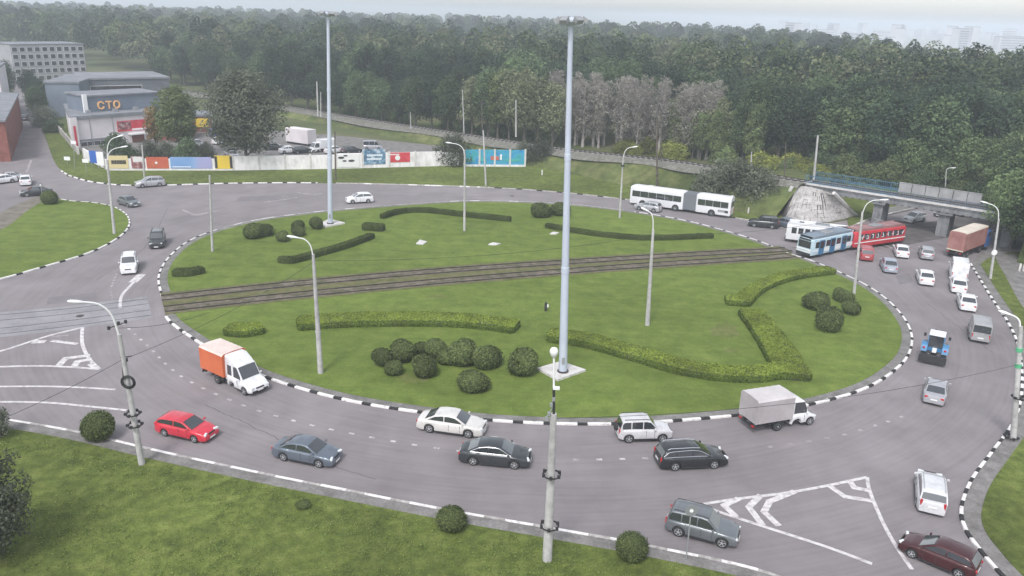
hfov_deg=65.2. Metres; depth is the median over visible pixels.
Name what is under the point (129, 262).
car
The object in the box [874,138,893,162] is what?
tree
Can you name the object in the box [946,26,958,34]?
tower block
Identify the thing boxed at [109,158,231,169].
perimeter wall
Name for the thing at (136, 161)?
poster board
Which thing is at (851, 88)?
tree
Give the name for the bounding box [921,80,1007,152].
tree
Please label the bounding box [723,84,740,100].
tree
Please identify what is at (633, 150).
bush
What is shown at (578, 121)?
tree
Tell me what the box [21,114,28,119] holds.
car
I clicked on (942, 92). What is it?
tree
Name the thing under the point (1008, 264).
footpath
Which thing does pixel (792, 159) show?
bush
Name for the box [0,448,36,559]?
tree
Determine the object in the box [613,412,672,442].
car
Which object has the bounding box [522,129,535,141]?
bush
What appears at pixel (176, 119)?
tree
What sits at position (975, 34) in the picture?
tower block
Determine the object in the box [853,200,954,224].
kerb
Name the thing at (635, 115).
tree
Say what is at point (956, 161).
tree
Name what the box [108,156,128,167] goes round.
poster board
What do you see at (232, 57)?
tree
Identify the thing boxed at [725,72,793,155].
tree
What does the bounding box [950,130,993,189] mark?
tree
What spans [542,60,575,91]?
tree
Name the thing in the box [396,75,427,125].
tree
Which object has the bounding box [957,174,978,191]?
bush
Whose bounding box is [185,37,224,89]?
tree
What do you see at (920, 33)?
tower block
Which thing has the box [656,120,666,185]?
utility post
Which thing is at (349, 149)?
car
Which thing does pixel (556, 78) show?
tree
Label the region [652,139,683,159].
bush
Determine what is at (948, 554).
car
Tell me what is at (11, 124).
brick building
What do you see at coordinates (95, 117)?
service building
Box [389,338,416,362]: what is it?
round shrub
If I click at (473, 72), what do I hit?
tree
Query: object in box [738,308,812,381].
hedge
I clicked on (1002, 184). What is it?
tree
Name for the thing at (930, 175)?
bush
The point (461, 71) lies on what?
tree
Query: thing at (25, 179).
car
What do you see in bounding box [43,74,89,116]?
warehouse
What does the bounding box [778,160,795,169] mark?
bush
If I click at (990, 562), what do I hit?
kerb
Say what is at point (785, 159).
utility post
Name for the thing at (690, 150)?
tree
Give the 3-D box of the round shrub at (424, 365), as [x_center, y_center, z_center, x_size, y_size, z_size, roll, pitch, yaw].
[-7.135,6.267,65.497,2.235,1.886,2.281,-7,21,-23]
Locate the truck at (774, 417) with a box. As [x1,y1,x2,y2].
[739,385,815,430]
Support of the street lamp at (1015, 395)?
on the pavement
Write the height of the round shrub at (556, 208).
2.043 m
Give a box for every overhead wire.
[0,360,120,419]
[127,262,312,357]
[130,312,208,327]
[315,235,648,260]
[557,364,1018,418]
[688,216,857,234]
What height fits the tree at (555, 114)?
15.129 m
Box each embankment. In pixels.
[185,97,803,216]
[1017,243,1023,263]
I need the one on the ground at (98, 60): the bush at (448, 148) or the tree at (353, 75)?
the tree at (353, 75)
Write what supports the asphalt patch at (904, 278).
on the road
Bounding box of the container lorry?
[946,223,992,257]
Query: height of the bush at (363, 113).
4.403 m
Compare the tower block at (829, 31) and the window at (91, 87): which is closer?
the window at (91, 87)
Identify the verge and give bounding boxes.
[0,428,735,575]
[45,123,782,218]
[980,251,1023,575]
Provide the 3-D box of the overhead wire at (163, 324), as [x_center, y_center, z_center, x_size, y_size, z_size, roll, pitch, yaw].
[-22.840,2.080,53.085,0.025,2.172,8.897,7,20,13]
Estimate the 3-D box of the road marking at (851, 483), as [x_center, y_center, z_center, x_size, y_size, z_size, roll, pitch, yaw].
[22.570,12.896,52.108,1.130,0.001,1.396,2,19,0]
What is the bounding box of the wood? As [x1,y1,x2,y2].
[0,1,1023,103]
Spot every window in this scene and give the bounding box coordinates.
[80,141,87,146]
[90,86,98,89]
[94,140,100,145]
[99,86,107,89]
[108,85,116,89]
[117,85,124,88]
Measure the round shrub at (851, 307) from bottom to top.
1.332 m
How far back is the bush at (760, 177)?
125.79 m
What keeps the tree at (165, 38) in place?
on the ground at (98, 60)
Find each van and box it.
[948,256,969,278]
[967,314,992,342]
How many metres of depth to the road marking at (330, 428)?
57.99 m
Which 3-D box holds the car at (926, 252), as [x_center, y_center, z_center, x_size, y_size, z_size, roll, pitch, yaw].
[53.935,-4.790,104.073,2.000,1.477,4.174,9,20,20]
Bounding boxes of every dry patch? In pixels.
[396,373,430,383]
[710,321,739,337]
[723,348,738,352]
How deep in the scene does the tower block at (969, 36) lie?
1040.22 m
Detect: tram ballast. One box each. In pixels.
[161,248,792,300]
[164,254,797,312]
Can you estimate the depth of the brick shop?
185.21 m
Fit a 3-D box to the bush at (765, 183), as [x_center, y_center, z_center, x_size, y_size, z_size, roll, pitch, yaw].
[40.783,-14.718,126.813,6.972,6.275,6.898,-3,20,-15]
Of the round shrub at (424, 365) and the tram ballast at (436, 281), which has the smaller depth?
the round shrub at (424, 365)
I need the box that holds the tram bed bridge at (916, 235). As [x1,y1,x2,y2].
[877,216,1000,247]
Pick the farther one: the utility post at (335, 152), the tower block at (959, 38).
the tower block at (959, 38)
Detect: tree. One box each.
[0,59,17,92]
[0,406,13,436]
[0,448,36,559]
[16,69,35,96]
[21,86,48,114]
[25,76,46,102]
[142,106,162,147]
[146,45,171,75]
[147,48,169,74]
[148,85,198,143]
[149,31,178,80]
[164,40,189,84]
[167,40,193,85]
[174,28,198,76]
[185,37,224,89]
[187,63,290,155]
[190,41,225,84]
[190,50,205,89]
[198,53,220,85]
[206,57,222,82]
[216,31,239,52]
[219,50,243,76]
[225,38,259,75]
[244,50,266,93]
[254,45,288,101]
[255,57,272,93]
[271,39,293,96]
[286,55,317,108]
[305,60,336,110]
[307,43,341,106]
[324,41,343,56]
[324,70,348,113]
[334,51,353,67]
[337,58,361,99]
[341,40,394,83]
[342,69,367,115]
[346,70,382,117]
[350,42,386,89]
[367,76,392,120]
[369,46,406,113]
[384,79,412,122]
[388,45,411,89]
[396,50,436,114]
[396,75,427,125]
[406,44,452,101]
[414,77,445,127]
[418,58,449,117]
[430,73,464,130]
[439,45,476,110]
[445,44,473,75]
[447,64,472,121]
[457,76,486,133]
[463,55,494,119]
[465,45,497,77]
[468,71,499,135]
[475,64,497,125]
[485,68,510,137]
[488,52,516,122]
[493,52,528,134]
[493,66,523,139]
[501,66,543,141]
[507,46,552,119]
[517,73,559,138]
[533,72,544,132]
[536,81,566,145]
[538,68,565,133]
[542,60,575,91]
[548,68,566,140]
[549,76,562,141]
[561,84,575,134]
[561,90,573,133]
[563,64,595,133]
[571,83,585,145]
[571,88,586,144]
[572,71,583,94]
[572,79,586,138]
[574,79,596,146]
[583,55,617,103]
[584,65,616,119]
[585,71,607,143]
[586,71,602,125]
[587,87,603,146]
[590,81,609,147]
[596,80,616,145]
[600,59,651,138]
[601,93,610,143]
[606,77,634,142]
[610,76,625,142]
[614,75,630,140]
[623,76,639,139]
[624,80,646,140]
[630,87,646,151]
[631,93,644,138]
[633,88,654,149]
[636,60,671,130]
[639,90,653,135]
[640,75,655,135]
[645,74,663,136]
[648,80,673,155]
[650,76,673,148]
[655,61,700,110]
[663,99,677,139]
[667,105,686,143]
[668,82,698,142]
[670,94,689,145]
[671,88,696,157]
[676,63,706,87]
[677,71,732,101]
[679,109,702,158]
[685,80,703,153]
[686,108,698,156]
[688,59,717,79]
[690,80,714,158]
[693,109,711,160]
[694,90,720,159]
[704,107,727,161]
[706,96,733,143]
[706,108,726,161]
[709,92,723,157]
[710,79,726,102]
[712,67,748,92]
[722,109,738,150]
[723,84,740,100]
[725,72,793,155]
[726,81,768,156]
[729,78,781,163]
[731,109,750,163]
[741,102,768,154]
[760,105,775,153]
[761,83,812,155]
[767,69,798,89]
[771,113,798,156]
[777,89,827,156]
[783,84,807,152]
[797,137,818,159]
[798,71,843,155]
[798,84,837,158]
[805,96,844,156]
[816,109,853,158]
[826,77,882,159]
[828,90,885,157]
[835,72,880,156]
[835,93,871,161]
[855,84,904,155]
[855,96,901,158]
[863,88,925,177]
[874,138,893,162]
[875,79,906,93]
[887,134,927,175]
[893,98,955,166]
[905,93,973,166]
[909,139,942,172]
[918,82,979,119]
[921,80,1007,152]
[923,132,958,185]
[933,123,978,186]
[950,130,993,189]
[961,99,996,139]
[961,136,1012,182]
[970,89,1020,137]
[978,93,1023,145]
[978,146,1023,202]
[979,136,1013,177]
[981,165,1023,248]
[981,176,1001,226]
[981,177,1002,231]
[986,187,1004,239]
[991,141,1023,180]
[994,128,1023,156]
[995,85,1023,95]
[995,157,1023,187]
[997,90,1023,144]
[998,176,1023,240]
[1008,117,1023,147]
[1015,187,1023,221]
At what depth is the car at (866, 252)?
101.04 m
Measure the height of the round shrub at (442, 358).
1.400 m
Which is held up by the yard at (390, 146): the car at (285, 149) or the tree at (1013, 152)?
the car at (285, 149)
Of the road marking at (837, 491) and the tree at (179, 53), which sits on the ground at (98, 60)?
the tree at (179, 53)
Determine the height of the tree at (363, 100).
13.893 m
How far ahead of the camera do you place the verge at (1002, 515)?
50.96 m
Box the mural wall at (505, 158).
[463,149,525,166]
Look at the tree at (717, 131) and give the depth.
166.08 m
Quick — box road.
[0,83,1023,575]
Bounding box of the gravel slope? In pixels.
[182,92,798,187]
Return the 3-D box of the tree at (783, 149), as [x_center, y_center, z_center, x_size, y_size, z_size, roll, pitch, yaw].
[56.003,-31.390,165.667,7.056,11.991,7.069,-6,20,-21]
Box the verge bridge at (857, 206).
[844,153,950,225]
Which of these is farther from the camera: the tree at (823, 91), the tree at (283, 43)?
the tree at (283, 43)
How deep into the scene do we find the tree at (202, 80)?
273.24 m
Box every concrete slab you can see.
[323,220,344,227]
[537,362,585,380]
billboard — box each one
[89,151,97,166]
[96,152,104,168]
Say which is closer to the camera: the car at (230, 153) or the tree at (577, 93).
the car at (230, 153)
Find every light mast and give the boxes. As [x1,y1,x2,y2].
[318,11,338,223]
[553,16,588,373]
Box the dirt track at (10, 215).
[0,196,40,229]
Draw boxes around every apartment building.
[0,41,86,82]
[0,62,9,92]
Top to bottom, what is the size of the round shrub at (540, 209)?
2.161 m
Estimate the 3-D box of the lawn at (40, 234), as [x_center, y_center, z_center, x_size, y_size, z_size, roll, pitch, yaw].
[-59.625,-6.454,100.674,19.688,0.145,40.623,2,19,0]
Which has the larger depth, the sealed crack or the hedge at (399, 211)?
the hedge at (399, 211)
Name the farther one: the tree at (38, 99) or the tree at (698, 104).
the tree at (38, 99)
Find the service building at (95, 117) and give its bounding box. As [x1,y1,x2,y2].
[63,88,159,147]
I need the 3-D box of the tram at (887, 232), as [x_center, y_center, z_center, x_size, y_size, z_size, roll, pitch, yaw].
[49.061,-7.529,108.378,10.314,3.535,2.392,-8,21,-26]
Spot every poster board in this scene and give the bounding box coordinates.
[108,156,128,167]
[131,156,144,167]
[146,157,168,167]
[170,157,211,168]
[214,156,232,168]
[338,154,359,166]
[362,149,385,163]
[389,152,409,161]
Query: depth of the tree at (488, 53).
239.54 m
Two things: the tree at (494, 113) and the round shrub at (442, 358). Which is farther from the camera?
the tree at (494, 113)
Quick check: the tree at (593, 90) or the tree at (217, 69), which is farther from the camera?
the tree at (217, 69)
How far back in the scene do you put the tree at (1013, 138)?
140.80 m
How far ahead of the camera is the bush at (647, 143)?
174.18 m
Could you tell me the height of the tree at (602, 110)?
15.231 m
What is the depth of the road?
58.68 m
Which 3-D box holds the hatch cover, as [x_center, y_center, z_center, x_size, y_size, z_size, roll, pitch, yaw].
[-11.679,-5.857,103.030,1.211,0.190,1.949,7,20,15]
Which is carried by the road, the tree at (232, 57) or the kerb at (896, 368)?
the kerb at (896, 368)
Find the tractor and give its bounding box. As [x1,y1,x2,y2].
[918,329,950,365]
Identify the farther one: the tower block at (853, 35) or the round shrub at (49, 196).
the tower block at (853, 35)
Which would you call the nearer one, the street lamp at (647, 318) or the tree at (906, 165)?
the street lamp at (647, 318)
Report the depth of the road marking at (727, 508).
49.58 m
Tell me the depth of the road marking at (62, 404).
59.41 m
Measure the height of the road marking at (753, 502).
0.001 m
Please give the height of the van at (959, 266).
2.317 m
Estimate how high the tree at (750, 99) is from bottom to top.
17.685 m
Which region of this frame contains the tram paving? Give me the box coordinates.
[0,296,152,336]
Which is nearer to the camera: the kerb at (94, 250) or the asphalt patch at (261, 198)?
the kerb at (94, 250)
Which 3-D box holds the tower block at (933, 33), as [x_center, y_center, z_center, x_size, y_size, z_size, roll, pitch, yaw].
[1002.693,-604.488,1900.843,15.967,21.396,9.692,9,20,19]
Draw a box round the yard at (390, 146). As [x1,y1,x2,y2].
[79,131,444,158]
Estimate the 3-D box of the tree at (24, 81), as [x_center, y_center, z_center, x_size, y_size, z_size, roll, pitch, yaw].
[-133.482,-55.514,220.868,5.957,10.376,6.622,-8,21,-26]
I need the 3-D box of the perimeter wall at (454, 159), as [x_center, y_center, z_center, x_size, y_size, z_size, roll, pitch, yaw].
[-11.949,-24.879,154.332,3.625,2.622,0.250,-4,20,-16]
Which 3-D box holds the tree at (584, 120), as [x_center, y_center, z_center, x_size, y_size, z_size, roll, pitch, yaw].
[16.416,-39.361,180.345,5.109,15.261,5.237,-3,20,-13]
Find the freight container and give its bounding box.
[285,126,315,145]
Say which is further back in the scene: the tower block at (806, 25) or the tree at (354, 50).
the tower block at (806, 25)
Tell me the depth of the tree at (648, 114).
180.81 m
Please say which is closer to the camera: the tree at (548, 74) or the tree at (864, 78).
the tree at (864, 78)
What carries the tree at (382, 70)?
on the ground at (98, 60)
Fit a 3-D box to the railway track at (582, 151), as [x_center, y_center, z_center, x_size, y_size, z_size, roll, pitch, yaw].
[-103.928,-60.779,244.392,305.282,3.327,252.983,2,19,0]
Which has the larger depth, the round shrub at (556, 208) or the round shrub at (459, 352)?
the round shrub at (556, 208)
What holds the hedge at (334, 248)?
on the lawn at (690, 308)
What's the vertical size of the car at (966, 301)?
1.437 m
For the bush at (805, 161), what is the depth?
152.99 m
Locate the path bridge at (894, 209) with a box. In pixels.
[888,196,967,213]
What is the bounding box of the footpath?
[996,254,1023,306]
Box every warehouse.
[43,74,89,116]
[72,71,169,108]
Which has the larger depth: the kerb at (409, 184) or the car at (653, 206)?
the kerb at (409, 184)
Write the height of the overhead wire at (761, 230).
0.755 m
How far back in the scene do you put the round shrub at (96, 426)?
53.86 m
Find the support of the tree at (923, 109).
on the ground at (98, 60)
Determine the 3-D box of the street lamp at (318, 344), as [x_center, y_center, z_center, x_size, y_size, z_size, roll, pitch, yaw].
[-16.360,1.548,63.474,2.216,11.935,0.464,-3,20,-14]
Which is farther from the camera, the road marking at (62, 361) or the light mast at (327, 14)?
the light mast at (327, 14)
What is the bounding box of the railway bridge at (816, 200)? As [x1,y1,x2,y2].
[780,172,1016,247]
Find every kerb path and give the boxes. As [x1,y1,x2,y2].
[3,420,771,575]
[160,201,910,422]
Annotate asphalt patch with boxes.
[46,293,96,304]
[235,195,280,201]
[896,274,913,284]
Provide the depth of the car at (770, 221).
115.72 m
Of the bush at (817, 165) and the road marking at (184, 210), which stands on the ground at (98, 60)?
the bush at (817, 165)
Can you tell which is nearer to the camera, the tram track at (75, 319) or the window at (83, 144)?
the tram track at (75, 319)
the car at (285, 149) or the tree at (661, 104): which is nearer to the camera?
the car at (285, 149)
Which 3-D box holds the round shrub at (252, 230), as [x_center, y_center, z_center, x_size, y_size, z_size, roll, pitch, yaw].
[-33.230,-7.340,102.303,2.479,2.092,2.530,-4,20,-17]
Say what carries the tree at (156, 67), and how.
on the ground at (98, 60)
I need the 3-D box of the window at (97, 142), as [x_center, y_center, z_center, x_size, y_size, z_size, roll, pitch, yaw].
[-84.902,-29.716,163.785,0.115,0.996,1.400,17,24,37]
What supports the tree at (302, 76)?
on the ground at (98, 60)
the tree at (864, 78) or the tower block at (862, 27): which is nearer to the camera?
the tree at (864, 78)
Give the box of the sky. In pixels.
[43,0,1023,30]
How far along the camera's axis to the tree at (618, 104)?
184.88 m
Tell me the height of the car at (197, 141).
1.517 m
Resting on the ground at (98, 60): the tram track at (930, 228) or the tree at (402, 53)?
the tree at (402, 53)
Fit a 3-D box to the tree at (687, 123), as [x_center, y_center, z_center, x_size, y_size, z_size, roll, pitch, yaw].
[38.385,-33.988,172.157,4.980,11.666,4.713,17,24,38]
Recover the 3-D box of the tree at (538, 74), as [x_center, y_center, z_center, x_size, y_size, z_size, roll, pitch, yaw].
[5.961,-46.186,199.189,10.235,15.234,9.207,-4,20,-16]
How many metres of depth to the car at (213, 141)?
169.38 m
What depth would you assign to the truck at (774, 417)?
58.42 m
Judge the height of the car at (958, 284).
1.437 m
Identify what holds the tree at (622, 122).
on the ground at (98, 60)
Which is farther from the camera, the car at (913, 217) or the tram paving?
the car at (913, 217)
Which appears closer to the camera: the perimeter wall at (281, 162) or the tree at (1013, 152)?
the tree at (1013, 152)
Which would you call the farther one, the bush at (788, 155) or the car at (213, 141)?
the car at (213, 141)
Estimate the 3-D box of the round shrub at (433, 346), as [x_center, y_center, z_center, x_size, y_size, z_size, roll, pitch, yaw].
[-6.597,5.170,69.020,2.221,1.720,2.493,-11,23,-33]
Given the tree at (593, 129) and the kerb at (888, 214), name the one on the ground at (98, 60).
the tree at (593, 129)
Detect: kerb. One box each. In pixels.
[0,226,129,279]
[0,418,779,575]
[59,198,129,225]
[61,170,316,185]
[157,229,216,294]
[165,272,912,425]
[223,200,618,227]
[336,183,479,187]
[480,186,786,228]
[634,211,839,271]
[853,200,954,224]
[959,263,1023,575]
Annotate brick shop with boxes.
[186,110,218,131]
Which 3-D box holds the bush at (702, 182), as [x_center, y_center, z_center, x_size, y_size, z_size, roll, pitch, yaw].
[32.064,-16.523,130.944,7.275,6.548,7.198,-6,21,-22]
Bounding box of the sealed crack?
[205,404,374,478]
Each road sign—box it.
[82,159,88,172]
[685,505,697,559]
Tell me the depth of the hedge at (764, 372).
68.10 m
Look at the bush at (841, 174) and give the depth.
150.82 m
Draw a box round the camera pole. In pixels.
[540,347,560,562]
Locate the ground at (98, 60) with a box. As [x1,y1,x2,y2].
[0,0,1023,222]
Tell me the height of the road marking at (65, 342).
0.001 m
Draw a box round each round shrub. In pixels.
[40,189,58,204]
[78,410,115,442]
[242,222,261,237]
[257,223,275,236]
[275,230,288,241]
[290,225,305,236]
[291,220,304,226]
[295,498,310,508]
[308,216,322,228]
[370,347,392,365]
[384,359,402,375]
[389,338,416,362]
[411,353,437,378]
[414,341,427,354]
[424,338,446,356]
[434,504,467,532]
[436,347,451,364]
[444,338,476,365]
[455,368,491,393]
[472,345,504,369]
[506,347,538,376]
[530,202,551,217]
[550,202,570,215]
[615,530,649,563]
[801,291,830,310]
[815,305,844,332]
[831,287,856,302]
[841,300,861,314]
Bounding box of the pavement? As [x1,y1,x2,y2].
[963,247,1023,575]
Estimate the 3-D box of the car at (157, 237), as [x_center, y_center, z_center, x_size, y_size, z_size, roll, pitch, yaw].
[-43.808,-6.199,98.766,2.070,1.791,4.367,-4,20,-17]
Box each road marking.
[0,327,81,351]
[0,365,99,369]
[0,386,114,389]
[0,401,126,410]
[25,160,31,172]
[31,340,46,342]
[50,340,77,344]
[55,354,89,365]
[70,358,91,366]
[80,327,100,368]
[87,363,96,368]
[110,274,116,300]
[118,282,134,307]
[122,324,647,459]
[129,274,145,281]
[182,209,209,214]
[690,501,871,564]
[704,476,866,504]
[720,497,740,517]
[745,494,765,524]
[760,490,796,525]
[767,416,903,447]
[826,484,872,502]
[846,480,869,491]
[865,477,913,568]
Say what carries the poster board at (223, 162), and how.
attached to the perimeter wall at (169, 168)
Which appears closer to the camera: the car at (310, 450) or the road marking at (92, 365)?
the car at (310, 450)
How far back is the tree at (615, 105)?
186.64 m
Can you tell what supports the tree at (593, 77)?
on the ground at (98, 60)
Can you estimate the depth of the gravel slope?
165.50 m
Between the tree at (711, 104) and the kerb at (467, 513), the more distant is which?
the tree at (711, 104)
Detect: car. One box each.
[0,173,17,182]
[3,171,21,180]
[19,175,32,185]
[19,185,52,196]
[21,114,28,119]
[116,195,140,206]
[118,251,138,273]
[134,175,164,187]
[147,228,165,247]
[154,410,218,442]
[195,139,202,147]
[211,137,223,143]
[224,150,238,155]
[264,142,284,149]
[271,434,342,467]
[278,145,292,153]
[292,145,311,153]
[323,145,341,152]
[341,145,361,152]
[345,192,373,203]
[362,140,382,148]
[416,407,486,437]
[458,436,531,469]
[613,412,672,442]
[634,201,662,212]
[653,439,728,470]
[665,498,740,547]
[748,215,778,228]
[778,217,793,227]
[856,245,873,260]
[879,257,897,272]
[892,244,909,257]
[898,531,982,575]
[902,211,926,223]
[914,469,949,515]
[915,269,934,285]
[918,245,934,259]
[922,377,950,405]
[949,276,968,292]
[956,293,977,311]
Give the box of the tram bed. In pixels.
[160,246,799,314]
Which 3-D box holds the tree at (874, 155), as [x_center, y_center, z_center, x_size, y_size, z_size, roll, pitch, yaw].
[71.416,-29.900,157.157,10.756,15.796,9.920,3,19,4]
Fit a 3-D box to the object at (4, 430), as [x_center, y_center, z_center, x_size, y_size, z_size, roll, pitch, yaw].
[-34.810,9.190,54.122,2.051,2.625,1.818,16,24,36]
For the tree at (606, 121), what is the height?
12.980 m
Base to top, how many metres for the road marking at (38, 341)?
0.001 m
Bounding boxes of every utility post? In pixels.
[141,145,144,177]
[209,175,213,251]
[316,82,318,115]
[334,131,335,179]
[462,90,464,132]
[480,100,485,129]
[482,130,490,185]
[515,100,516,136]
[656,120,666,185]
[660,112,668,160]
[784,142,785,176]
[812,135,818,179]
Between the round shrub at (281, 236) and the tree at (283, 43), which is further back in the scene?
the tree at (283, 43)
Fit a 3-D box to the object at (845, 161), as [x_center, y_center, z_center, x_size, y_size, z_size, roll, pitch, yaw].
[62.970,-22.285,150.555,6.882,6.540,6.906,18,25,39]
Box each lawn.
[0,199,128,277]
[167,202,901,417]
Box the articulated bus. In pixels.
[630,184,734,215]
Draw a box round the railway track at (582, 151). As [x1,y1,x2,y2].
[181,89,811,182]
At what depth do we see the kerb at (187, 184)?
133.52 m
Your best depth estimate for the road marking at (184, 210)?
114.66 m
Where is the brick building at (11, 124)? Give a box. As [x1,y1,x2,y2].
[0,92,22,161]
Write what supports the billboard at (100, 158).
on the verge at (526, 177)
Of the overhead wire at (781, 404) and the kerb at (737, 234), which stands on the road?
the kerb at (737, 234)
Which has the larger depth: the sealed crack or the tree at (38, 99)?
the tree at (38, 99)
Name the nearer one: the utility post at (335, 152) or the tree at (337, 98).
the utility post at (335, 152)
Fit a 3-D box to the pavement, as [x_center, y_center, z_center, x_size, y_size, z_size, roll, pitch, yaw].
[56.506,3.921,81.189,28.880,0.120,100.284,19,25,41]
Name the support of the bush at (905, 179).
on the ground at (98, 60)
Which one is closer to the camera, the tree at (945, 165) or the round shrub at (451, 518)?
the round shrub at (451, 518)
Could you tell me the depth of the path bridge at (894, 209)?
130.50 m
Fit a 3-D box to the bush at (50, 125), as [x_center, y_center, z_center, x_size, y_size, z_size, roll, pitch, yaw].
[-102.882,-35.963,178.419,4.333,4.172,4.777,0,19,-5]
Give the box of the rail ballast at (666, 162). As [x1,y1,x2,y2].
[183,90,807,184]
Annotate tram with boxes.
[784,218,855,247]
[796,224,852,256]
[845,218,905,248]
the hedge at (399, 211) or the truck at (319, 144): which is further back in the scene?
the truck at (319, 144)
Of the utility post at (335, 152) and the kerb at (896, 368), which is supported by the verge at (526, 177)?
the utility post at (335, 152)
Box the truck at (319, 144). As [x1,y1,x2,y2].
[310,138,333,152]
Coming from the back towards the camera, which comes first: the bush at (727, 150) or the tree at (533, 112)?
the tree at (533, 112)
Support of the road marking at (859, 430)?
on the road
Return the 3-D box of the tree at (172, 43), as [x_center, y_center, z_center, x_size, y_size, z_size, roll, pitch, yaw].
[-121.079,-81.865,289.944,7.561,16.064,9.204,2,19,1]
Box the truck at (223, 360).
[198,338,268,395]
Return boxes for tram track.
[2,299,148,319]
[2,310,148,333]
[161,247,791,300]
[793,217,977,247]
[797,222,985,256]
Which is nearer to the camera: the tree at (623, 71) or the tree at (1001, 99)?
the tree at (1001, 99)
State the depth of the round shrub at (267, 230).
103.28 m
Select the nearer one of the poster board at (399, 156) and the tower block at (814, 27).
the poster board at (399, 156)
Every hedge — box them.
[171,265,204,276]
[222,321,264,337]
[277,233,374,263]
[296,311,520,333]
[361,222,384,231]
[379,207,511,221]
[545,223,713,240]
[546,327,783,382]
[724,294,748,306]
[738,266,836,306]
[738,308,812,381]
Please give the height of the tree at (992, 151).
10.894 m
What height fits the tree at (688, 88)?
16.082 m
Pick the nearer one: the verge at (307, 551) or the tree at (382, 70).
the verge at (307, 551)
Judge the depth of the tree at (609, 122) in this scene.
182.18 m
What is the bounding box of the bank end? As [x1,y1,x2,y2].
[744,168,809,212]
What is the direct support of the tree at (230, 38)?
on the ground at (98, 60)
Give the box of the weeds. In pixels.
[0,433,686,575]
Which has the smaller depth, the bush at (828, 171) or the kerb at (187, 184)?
the kerb at (187, 184)
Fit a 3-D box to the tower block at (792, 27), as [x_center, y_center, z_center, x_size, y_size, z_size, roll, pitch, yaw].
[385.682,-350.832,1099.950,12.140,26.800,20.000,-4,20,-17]
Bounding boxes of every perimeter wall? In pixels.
[55,125,79,153]
[82,148,106,169]
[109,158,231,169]
[231,154,336,170]
[336,150,441,168]
[442,152,458,165]
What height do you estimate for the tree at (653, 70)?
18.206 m
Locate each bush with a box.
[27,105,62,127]
[40,118,64,133]
[99,132,133,155]
[119,144,141,157]
[136,138,162,157]
[156,139,177,158]
[171,136,200,156]
[195,141,216,158]
[341,102,359,115]
[356,107,375,117]
[375,108,393,120]
[396,113,411,123]
[432,132,475,166]
[438,116,458,128]
[456,120,477,134]
[475,123,489,134]
[491,122,513,138]
[516,139,534,162]
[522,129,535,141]
[522,132,533,141]
[525,134,555,164]
[534,132,553,144]
[611,141,632,153]
[621,142,642,155]
[624,138,635,147]
[635,135,662,156]
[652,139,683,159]
[662,142,690,160]
[673,148,686,159]
[688,168,729,194]
[699,155,743,194]
[706,144,734,163]
[711,156,770,201]
[714,145,741,163]
[732,164,779,205]
[741,149,770,169]
[749,159,764,169]
[749,178,783,199]
[757,154,782,171]
[774,151,804,168]
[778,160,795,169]
[780,156,797,168]
[788,156,817,167]
[792,162,807,169]
[802,163,829,181]
[806,165,824,180]
[807,150,833,165]
[819,164,835,181]
[822,159,836,181]
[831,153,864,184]
[832,163,848,182]
[846,146,881,172]
[857,163,875,182]
[860,160,888,184]
[868,157,903,187]
[891,173,916,189]
[903,168,935,186]
[911,170,948,191]
[944,179,963,196]
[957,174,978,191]
[965,176,982,192]
[966,170,993,195]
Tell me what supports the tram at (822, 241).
on the tram track at (898, 241)
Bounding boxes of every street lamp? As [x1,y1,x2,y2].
[67,300,144,465]
[106,135,127,233]
[287,235,322,373]
[446,142,465,230]
[618,146,637,217]
[641,207,653,325]
[853,199,888,293]
[980,201,999,278]
[998,310,1023,440]
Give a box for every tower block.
[778,20,787,29]
[785,22,801,33]
[802,23,809,31]
[811,25,817,31]
[816,29,836,35]
[827,23,839,35]
[848,33,857,39]
[856,35,882,43]
[857,23,867,34]
[873,31,890,39]
[890,24,904,36]
[895,28,905,44]
[909,30,916,36]
[915,29,925,38]
[929,29,938,37]
[937,34,945,40]
[942,35,950,45]
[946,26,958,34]
[948,28,968,49]
[964,26,980,45]
[966,28,971,46]
[984,32,995,39]
[992,36,1023,49]
[1002,29,1016,35]

